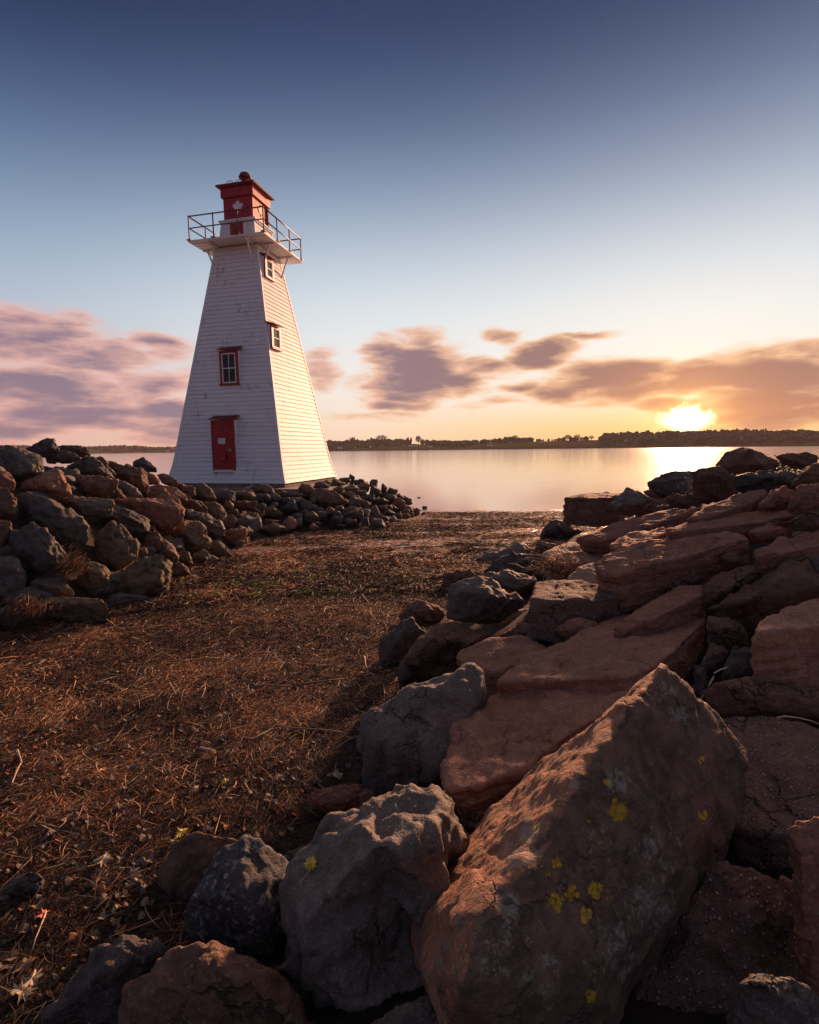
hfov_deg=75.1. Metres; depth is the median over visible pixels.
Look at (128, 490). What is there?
boulder
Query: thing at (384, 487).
boulder
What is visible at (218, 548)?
boulder
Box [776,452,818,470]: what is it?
boulder
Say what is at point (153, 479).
boulder
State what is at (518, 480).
water
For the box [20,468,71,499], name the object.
boulder
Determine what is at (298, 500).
boulder
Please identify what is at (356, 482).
boulder
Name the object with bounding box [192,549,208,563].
boulder
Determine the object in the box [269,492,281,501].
boulder
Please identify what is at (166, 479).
boulder
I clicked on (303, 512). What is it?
boulder
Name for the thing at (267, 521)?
boulder
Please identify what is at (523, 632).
boulder
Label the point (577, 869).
boulder
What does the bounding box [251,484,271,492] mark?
boulder
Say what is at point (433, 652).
boulder
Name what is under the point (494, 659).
boulder
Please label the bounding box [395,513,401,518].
boulder
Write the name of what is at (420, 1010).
boulder
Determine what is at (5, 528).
boulder
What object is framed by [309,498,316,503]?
boulder
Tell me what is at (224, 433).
door
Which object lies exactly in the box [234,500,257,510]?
boulder
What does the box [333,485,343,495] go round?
boulder
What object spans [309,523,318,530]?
boulder
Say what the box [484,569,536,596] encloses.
boulder
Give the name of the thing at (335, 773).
fallen leaf
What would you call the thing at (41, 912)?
fallen leaf
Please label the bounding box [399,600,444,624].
boulder
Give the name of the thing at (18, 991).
fallen leaf
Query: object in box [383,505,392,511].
boulder
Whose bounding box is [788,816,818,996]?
boulder
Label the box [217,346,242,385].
window
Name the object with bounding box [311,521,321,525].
boulder
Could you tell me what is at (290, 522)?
boulder
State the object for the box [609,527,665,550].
boulder
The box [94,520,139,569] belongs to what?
boulder
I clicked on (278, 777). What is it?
fallen leaf
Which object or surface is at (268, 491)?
boulder
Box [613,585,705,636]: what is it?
boulder
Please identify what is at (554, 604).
boulder
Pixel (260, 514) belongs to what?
boulder
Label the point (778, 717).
twig
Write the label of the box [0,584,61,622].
dry grass tuft
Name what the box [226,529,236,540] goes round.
boulder
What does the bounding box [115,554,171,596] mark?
boulder
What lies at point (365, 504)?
boulder
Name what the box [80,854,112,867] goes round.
fallen leaf
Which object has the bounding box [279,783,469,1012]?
boulder
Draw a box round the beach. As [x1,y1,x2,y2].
[0,509,628,1023]
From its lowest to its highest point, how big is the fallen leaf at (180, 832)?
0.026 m
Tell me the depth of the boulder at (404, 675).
5.10 m
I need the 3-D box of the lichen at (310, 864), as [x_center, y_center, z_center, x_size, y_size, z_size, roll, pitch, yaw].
[-0.412,1.456,2.178,0.059,0.022,0.109,11,41,7]
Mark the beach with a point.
(278, 961)
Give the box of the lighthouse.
[169,172,336,487]
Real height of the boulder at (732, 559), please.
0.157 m
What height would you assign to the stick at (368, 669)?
0.070 m
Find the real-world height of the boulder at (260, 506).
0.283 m
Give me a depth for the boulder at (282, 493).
19.09 m
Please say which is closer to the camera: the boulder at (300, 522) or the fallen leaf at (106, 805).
the fallen leaf at (106, 805)
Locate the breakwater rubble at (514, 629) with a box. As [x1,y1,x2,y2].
[494,548,552,636]
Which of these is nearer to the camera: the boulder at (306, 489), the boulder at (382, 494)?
the boulder at (306, 489)
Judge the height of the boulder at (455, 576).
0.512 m
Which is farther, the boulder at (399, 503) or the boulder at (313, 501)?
the boulder at (399, 503)
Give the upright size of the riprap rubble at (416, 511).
1.684 m
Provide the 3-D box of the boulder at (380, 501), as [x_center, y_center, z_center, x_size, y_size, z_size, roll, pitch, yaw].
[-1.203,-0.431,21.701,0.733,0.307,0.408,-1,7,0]
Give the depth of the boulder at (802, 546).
4.50 m
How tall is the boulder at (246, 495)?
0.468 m
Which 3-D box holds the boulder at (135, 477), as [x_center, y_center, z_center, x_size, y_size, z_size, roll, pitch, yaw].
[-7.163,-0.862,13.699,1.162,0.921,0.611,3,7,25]
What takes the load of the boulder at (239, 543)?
on the beach
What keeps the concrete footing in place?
on the lighthouse mound
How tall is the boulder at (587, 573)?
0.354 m
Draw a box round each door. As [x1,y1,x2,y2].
[207,415,239,471]
[227,220,247,234]
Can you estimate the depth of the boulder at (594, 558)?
6.46 m
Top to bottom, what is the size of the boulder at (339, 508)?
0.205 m
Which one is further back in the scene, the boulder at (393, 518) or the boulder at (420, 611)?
the boulder at (393, 518)
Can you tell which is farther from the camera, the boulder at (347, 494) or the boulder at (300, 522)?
the boulder at (347, 494)
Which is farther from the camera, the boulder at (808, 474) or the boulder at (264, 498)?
the boulder at (264, 498)
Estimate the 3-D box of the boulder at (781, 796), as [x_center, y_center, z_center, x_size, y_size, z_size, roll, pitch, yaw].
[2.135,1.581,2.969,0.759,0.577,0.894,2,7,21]
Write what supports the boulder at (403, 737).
on the breakwater bank
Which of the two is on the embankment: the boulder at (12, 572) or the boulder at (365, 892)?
the boulder at (12, 572)
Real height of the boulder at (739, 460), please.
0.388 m
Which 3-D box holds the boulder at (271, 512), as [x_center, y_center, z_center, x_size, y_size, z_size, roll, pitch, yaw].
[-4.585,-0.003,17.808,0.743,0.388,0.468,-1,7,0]
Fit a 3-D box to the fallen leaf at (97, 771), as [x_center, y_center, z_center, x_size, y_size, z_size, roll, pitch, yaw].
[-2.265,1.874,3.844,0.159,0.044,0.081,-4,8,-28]
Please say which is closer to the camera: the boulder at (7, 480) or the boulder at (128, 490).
the boulder at (7, 480)
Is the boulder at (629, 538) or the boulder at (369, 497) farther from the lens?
the boulder at (369, 497)
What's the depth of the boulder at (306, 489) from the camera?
19.71 m
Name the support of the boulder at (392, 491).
on the lighthouse mound
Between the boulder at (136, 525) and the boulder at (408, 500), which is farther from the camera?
the boulder at (408, 500)
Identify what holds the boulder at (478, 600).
on the breakwater bank
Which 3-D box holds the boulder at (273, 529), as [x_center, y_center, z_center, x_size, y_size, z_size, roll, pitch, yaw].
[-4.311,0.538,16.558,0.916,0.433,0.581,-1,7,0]
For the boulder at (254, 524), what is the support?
on the embankment
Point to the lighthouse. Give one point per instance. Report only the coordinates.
(250, 413)
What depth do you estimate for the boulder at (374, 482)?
23.47 m
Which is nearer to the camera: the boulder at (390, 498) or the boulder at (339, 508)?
the boulder at (339, 508)
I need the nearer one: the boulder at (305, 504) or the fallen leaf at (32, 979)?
the fallen leaf at (32, 979)
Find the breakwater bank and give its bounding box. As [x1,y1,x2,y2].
[301,490,818,1023]
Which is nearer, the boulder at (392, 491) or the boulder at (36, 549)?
the boulder at (36, 549)
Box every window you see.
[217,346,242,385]
[260,252,275,281]
[266,321,283,351]
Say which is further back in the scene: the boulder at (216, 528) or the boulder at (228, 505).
the boulder at (228, 505)
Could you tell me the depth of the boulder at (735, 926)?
2.07 m
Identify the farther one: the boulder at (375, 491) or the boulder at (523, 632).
the boulder at (375, 491)
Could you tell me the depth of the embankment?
9.60 m
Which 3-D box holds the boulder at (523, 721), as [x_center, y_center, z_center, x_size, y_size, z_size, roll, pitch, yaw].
[1.384,1.370,4.014,3.104,0.845,0.890,-5,8,-32]
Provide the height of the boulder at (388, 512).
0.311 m
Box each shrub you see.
[665,470,699,502]
[731,452,801,474]
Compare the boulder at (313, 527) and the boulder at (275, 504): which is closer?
the boulder at (313, 527)
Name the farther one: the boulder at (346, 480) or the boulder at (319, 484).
the boulder at (346, 480)
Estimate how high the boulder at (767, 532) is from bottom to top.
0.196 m
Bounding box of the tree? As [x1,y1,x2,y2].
[376,435,386,441]
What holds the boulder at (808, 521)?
on the boulder at (802, 546)
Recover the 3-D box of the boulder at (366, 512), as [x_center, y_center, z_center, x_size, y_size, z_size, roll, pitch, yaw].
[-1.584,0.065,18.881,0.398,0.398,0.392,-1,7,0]
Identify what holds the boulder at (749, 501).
on the boulder at (744, 523)
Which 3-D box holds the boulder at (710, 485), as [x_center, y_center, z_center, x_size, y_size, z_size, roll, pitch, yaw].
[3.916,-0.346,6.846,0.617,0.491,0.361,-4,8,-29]
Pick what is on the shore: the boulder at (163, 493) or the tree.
the tree
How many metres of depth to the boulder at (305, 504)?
18.48 m
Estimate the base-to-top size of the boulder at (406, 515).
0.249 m
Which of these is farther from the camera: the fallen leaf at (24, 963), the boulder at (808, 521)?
the boulder at (808, 521)
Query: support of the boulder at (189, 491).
on the embankment
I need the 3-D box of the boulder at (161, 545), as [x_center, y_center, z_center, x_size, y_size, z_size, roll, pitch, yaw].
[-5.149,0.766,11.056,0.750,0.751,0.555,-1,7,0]
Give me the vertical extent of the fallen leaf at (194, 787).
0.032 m
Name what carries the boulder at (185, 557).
on the beach
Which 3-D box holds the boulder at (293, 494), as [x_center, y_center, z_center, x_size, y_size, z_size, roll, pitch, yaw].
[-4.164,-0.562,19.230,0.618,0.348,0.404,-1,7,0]
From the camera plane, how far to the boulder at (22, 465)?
10.23 m
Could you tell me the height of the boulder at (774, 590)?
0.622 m
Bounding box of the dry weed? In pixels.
[512,540,594,581]
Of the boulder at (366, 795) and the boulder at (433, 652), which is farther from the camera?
the boulder at (433, 652)
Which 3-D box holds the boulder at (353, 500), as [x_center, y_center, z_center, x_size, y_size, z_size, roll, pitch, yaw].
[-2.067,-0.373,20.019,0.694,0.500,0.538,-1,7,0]
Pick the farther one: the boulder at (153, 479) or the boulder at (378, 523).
the boulder at (378, 523)
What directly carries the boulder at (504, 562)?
on the breakwater bank
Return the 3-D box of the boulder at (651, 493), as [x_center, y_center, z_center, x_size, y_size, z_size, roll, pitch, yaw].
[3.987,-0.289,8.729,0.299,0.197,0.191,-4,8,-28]
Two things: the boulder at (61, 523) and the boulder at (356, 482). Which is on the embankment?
the boulder at (61, 523)
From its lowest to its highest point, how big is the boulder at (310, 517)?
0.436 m
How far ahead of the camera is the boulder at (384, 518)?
19.03 m
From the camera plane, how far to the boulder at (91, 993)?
2.12 m
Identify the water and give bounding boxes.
[43,446,818,512]
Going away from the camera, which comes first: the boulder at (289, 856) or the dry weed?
the boulder at (289, 856)
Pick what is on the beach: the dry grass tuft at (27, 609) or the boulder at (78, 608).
the boulder at (78, 608)
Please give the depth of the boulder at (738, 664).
3.71 m
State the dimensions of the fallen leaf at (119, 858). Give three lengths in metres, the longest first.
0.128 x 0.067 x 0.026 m
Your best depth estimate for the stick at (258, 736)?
4.39 m
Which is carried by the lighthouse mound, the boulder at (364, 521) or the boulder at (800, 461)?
the boulder at (364, 521)
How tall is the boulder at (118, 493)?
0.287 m
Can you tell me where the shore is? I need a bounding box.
[31,436,818,453]
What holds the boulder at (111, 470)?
on the embankment
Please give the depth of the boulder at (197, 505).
14.51 m
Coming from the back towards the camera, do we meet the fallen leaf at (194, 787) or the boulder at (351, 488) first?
the boulder at (351, 488)
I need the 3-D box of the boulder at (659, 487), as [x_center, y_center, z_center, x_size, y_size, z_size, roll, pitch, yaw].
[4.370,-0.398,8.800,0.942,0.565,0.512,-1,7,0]
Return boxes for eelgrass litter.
[0,510,635,631]
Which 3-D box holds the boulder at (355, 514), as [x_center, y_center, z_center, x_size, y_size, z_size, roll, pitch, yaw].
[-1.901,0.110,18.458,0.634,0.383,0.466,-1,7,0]
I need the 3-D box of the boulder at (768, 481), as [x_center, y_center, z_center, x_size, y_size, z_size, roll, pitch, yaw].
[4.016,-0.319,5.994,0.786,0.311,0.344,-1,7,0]
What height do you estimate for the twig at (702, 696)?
0.221 m
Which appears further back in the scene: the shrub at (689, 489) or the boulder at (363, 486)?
the boulder at (363, 486)
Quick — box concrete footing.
[173,477,367,494]
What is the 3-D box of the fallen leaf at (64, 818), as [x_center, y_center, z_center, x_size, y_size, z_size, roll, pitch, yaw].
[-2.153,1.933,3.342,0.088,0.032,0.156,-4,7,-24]
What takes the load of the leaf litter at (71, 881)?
on the beach
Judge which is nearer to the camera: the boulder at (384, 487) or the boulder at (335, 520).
the boulder at (335, 520)
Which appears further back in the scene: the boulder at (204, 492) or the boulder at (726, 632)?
the boulder at (204, 492)
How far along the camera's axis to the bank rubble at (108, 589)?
8.68 m
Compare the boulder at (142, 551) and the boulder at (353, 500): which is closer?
the boulder at (142, 551)
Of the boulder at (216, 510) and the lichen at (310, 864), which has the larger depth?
the boulder at (216, 510)
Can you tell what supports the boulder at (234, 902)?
on the beach
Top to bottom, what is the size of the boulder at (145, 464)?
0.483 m
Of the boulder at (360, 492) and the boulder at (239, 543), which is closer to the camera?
the boulder at (239, 543)
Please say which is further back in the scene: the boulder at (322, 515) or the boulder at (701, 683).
the boulder at (322, 515)
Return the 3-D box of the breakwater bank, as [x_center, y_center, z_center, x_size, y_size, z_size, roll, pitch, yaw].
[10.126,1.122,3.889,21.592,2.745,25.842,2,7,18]
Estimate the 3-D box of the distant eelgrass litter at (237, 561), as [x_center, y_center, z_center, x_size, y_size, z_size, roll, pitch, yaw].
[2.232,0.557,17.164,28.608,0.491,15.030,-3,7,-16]
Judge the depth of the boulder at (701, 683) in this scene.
3.80 m
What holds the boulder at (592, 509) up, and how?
on the breakwater bank
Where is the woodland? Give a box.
[3,428,818,451]
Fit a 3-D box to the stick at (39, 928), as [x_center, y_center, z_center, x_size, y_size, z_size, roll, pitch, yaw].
[-1.780,2.009,2.563,0.009,0.022,0.201,-3,7,-17]
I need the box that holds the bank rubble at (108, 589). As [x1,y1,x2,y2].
[0,457,225,625]
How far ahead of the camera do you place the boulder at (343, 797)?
3.38 m
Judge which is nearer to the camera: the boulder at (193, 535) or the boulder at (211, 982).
the boulder at (211, 982)
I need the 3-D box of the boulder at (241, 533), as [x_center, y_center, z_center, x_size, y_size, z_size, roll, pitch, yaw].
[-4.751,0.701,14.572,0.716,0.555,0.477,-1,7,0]
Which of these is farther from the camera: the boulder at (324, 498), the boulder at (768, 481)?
the boulder at (324, 498)
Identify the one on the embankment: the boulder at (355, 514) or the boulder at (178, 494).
the boulder at (178, 494)
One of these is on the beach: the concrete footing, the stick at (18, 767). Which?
the stick at (18, 767)
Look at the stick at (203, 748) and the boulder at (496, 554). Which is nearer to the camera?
the stick at (203, 748)
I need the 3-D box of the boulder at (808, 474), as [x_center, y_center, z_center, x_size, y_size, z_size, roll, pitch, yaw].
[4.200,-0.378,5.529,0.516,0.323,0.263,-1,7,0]
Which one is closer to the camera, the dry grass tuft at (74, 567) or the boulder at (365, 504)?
the dry grass tuft at (74, 567)
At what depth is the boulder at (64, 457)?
12.00 m
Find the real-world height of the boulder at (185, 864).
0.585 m
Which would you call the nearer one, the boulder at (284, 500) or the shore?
the boulder at (284, 500)
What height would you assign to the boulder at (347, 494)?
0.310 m
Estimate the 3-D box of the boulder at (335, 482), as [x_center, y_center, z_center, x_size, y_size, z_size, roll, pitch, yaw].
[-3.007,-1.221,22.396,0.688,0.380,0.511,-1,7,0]
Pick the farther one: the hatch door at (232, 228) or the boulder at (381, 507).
the hatch door at (232, 228)
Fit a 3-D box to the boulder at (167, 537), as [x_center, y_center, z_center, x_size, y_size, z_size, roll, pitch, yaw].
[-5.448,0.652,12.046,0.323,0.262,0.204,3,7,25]
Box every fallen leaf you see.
[0,956,37,976]
[0,980,38,1004]
[5,969,43,999]
[35,908,57,918]
[60,772,80,778]
[60,813,73,826]
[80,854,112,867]
[84,768,105,775]
[98,798,111,811]
[115,847,126,863]
[127,849,142,883]
[169,827,188,841]
[187,781,199,792]
[273,771,289,780]
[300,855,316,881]
[331,763,341,779]
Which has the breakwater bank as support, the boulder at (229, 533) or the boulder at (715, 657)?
the boulder at (715, 657)
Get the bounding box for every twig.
[700,667,727,698]
[776,715,818,724]
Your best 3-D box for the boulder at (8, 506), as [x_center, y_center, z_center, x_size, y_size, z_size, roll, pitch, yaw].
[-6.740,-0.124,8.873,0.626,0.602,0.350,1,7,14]
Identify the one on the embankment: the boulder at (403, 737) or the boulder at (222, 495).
the boulder at (222, 495)
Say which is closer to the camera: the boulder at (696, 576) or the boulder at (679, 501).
the boulder at (696, 576)
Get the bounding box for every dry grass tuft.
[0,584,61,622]
[49,534,90,579]
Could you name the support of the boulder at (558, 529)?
on the breakwater bank
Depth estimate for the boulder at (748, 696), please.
3.38 m
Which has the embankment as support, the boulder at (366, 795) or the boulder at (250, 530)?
the boulder at (250, 530)
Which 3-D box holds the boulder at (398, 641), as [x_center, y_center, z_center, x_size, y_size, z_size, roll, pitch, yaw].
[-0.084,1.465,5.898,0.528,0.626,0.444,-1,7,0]
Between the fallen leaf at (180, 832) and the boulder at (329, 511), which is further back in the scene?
the boulder at (329, 511)
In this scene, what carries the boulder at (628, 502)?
on the breakwater bank
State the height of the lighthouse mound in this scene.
1.915 m
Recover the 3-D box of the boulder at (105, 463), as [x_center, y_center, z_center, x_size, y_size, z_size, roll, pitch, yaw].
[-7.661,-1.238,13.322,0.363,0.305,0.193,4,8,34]
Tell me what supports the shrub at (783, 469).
on the breakwater bank
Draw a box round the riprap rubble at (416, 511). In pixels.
[255,490,426,534]
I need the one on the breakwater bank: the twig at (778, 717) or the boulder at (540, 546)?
the boulder at (540, 546)
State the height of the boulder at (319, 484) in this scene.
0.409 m
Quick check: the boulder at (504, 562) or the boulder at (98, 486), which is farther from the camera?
the boulder at (98, 486)
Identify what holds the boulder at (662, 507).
on the breakwater bank
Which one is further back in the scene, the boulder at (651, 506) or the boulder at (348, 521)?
the boulder at (348, 521)
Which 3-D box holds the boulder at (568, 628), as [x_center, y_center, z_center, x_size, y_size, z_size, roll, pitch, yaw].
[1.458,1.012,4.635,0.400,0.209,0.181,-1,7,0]
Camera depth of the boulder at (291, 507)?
18.15 m
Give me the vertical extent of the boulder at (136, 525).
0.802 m
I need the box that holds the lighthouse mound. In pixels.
[235,496,418,537]
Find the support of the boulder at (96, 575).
on the embankment
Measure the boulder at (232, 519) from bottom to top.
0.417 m
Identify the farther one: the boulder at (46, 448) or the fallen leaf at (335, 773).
the boulder at (46, 448)
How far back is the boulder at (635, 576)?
4.83 m
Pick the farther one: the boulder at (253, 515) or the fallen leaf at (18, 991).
the boulder at (253, 515)
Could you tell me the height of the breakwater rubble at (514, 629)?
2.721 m
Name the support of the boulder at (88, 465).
on the embankment
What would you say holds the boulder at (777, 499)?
on the boulder at (744, 523)
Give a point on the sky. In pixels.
(536, 219)
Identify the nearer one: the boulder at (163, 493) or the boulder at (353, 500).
the boulder at (163, 493)
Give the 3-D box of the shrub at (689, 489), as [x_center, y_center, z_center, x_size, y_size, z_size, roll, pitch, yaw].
[4.044,-0.364,7.586,0.807,0.475,0.392,-1,7,0]
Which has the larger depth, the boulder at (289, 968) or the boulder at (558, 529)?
the boulder at (558, 529)
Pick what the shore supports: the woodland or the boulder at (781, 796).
the woodland
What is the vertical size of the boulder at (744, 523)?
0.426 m
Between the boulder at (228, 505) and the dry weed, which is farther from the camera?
the boulder at (228, 505)
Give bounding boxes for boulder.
[0,445,44,481]
[0,471,15,490]
[0,487,17,521]
[0,520,11,546]
[0,556,26,596]
[0,871,44,897]
[7,522,67,578]
[17,491,89,549]
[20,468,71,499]
[26,438,59,457]
[35,934,166,1023]
[36,583,73,596]
[42,596,111,622]
[45,450,80,463]
[58,445,90,456]
[60,495,114,522]
[66,455,114,478]
[70,472,118,497]
[76,561,109,589]
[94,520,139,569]
[96,456,108,466]
[101,508,150,542]
[106,465,115,477]
[108,461,148,496]
[112,488,124,498]
[113,497,184,533]
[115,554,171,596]
[117,479,143,497]
[117,940,314,1023]
[133,457,156,472]
[138,548,147,556]
[143,531,178,566]
[146,487,180,503]
[147,472,159,484]
[149,484,187,501]
[156,831,236,900]
[157,473,178,486]
[162,535,172,538]
[166,520,210,553]
[171,563,189,577]
[178,483,195,496]
[178,551,192,564]
[181,499,207,512]
[184,511,224,538]
[184,834,288,962]
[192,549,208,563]
[195,483,215,501]
[202,502,228,528]
[208,540,231,556]
[214,489,234,502]
[223,500,233,510]
[223,528,247,545]
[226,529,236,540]
[227,514,236,528]
[230,509,238,515]
[234,490,257,500]
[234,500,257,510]
[235,515,261,534]
[235,540,244,546]
[236,517,247,525]
[244,512,258,517]
[247,526,252,535]
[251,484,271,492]
[254,510,263,517]
[256,503,266,510]
[257,494,271,503]
[260,522,284,535]
[263,488,274,493]
[263,506,282,517]
[264,519,279,523]
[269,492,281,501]
[269,502,278,507]
[275,948,301,984]
[276,490,287,497]
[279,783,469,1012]
[281,497,289,503]
[281,500,298,513]
[281,516,297,531]
[283,497,303,505]
[284,842,310,861]
[287,492,301,497]
[291,513,302,518]
[295,518,302,527]
[297,483,314,497]
[299,499,311,511]
[299,509,308,516]
[303,511,319,523]
[308,784,363,812]
[309,487,347,507]
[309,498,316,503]
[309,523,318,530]
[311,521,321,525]
[314,481,329,488]
[315,511,326,520]
[324,507,335,516]
[329,515,343,524]
[331,478,345,485]
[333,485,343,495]
[333,511,341,515]
[334,505,343,510]
[339,477,349,483]
[343,491,354,497]
[343,517,356,525]
[344,484,358,491]
[344,506,357,512]
[345,510,363,518]
[347,495,363,507]
[349,480,360,484]
[354,490,366,495]
[356,662,486,796]
[358,482,369,492]
[358,788,375,804]
[361,500,368,507]
[361,517,368,526]
[362,494,374,501]
[363,508,369,516]
[369,479,377,486]
[369,485,380,496]
[369,505,379,518]
[369,519,385,528]
[371,498,388,504]
[372,993,438,1023]
[378,505,386,510]
[378,617,424,668]
[379,491,389,498]
[379,516,388,521]
[381,483,387,491]
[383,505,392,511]
[384,509,395,516]
[385,494,396,503]
[387,487,397,494]
[388,515,396,522]
[393,497,405,510]
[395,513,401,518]
[396,661,413,688]
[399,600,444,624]
[402,513,411,518]
[403,496,412,505]
[403,621,491,680]
[411,663,748,1023]
[439,614,705,827]
[442,569,479,587]
[446,576,523,624]
[456,635,546,696]
[469,542,531,561]
[484,551,542,577]
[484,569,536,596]
[516,625,552,645]
[526,580,620,644]
[531,541,554,553]
[540,519,582,539]
[540,542,601,580]
[555,617,597,638]
[563,491,624,526]
[567,563,597,583]
[576,506,700,556]
[594,531,749,613]
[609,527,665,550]
[610,487,651,516]
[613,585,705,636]
[632,860,798,1014]
[635,498,668,516]
[643,489,660,498]
[647,471,695,501]
[653,504,671,512]
[657,567,715,593]
[665,493,695,509]
[665,509,797,544]
[686,489,766,522]
[691,466,737,504]
[692,665,709,700]
[699,643,728,671]
[701,676,818,727]
[702,564,759,606]
[706,559,818,631]
[706,616,748,648]
[715,447,780,474]
[721,551,748,566]
[722,645,752,680]
[723,716,818,868]
[725,973,818,1023]
[733,470,796,494]
[748,523,787,543]
[750,599,818,691]
[753,529,818,577]
[757,486,795,510]
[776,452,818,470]
[786,510,818,531]
[788,483,818,514]
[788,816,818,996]
[791,463,818,486]
[809,554,818,573]
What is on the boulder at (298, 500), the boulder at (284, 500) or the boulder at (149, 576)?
the boulder at (284, 500)
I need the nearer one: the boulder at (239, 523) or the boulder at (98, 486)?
the boulder at (98, 486)
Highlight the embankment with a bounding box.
[0,480,265,627]
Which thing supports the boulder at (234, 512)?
on the embankment
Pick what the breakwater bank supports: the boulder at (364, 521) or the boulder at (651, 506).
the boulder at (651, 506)
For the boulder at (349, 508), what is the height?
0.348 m
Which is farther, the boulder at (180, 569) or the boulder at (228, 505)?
the boulder at (228, 505)
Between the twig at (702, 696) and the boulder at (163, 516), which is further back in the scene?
the boulder at (163, 516)
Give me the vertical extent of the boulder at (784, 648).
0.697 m
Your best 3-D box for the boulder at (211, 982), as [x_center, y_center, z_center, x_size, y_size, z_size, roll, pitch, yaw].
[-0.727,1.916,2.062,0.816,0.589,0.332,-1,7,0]
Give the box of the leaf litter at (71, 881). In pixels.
[0,567,448,1023]
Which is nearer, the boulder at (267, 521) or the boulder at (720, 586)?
the boulder at (720, 586)
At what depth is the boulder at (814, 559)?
4.33 m
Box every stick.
[12,749,21,784]
[32,911,46,948]
[199,746,213,750]
[242,726,344,740]
[251,684,290,687]
[292,678,343,686]
[364,656,379,685]
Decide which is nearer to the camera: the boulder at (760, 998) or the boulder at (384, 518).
the boulder at (760, 998)
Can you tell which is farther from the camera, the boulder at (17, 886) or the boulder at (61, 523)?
the boulder at (61, 523)
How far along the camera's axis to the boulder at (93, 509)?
10.49 m
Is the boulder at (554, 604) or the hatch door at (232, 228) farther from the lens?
the hatch door at (232, 228)
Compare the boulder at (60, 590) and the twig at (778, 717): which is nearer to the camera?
the twig at (778, 717)
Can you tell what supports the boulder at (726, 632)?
on the breakwater bank
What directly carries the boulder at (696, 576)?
on the boulder at (635, 576)
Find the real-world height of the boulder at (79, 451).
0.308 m
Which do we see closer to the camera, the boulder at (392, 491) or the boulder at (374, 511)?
the boulder at (374, 511)
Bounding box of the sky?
[0,0,818,446]
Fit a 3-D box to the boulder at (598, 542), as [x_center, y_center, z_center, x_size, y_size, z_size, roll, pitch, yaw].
[2.797,0.251,6.545,1.566,0.611,0.481,-2,7,-13]
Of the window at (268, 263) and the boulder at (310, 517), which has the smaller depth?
the boulder at (310, 517)
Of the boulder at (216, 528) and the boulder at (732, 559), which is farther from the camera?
the boulder at (216, 528)
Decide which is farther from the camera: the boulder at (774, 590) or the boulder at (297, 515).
the boulder at (297, 515)
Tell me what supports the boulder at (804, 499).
on the boulder at (744, 523)
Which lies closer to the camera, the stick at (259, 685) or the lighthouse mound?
the stick at (259, 685)
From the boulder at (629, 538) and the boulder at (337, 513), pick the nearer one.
the boulder at (629, 538)

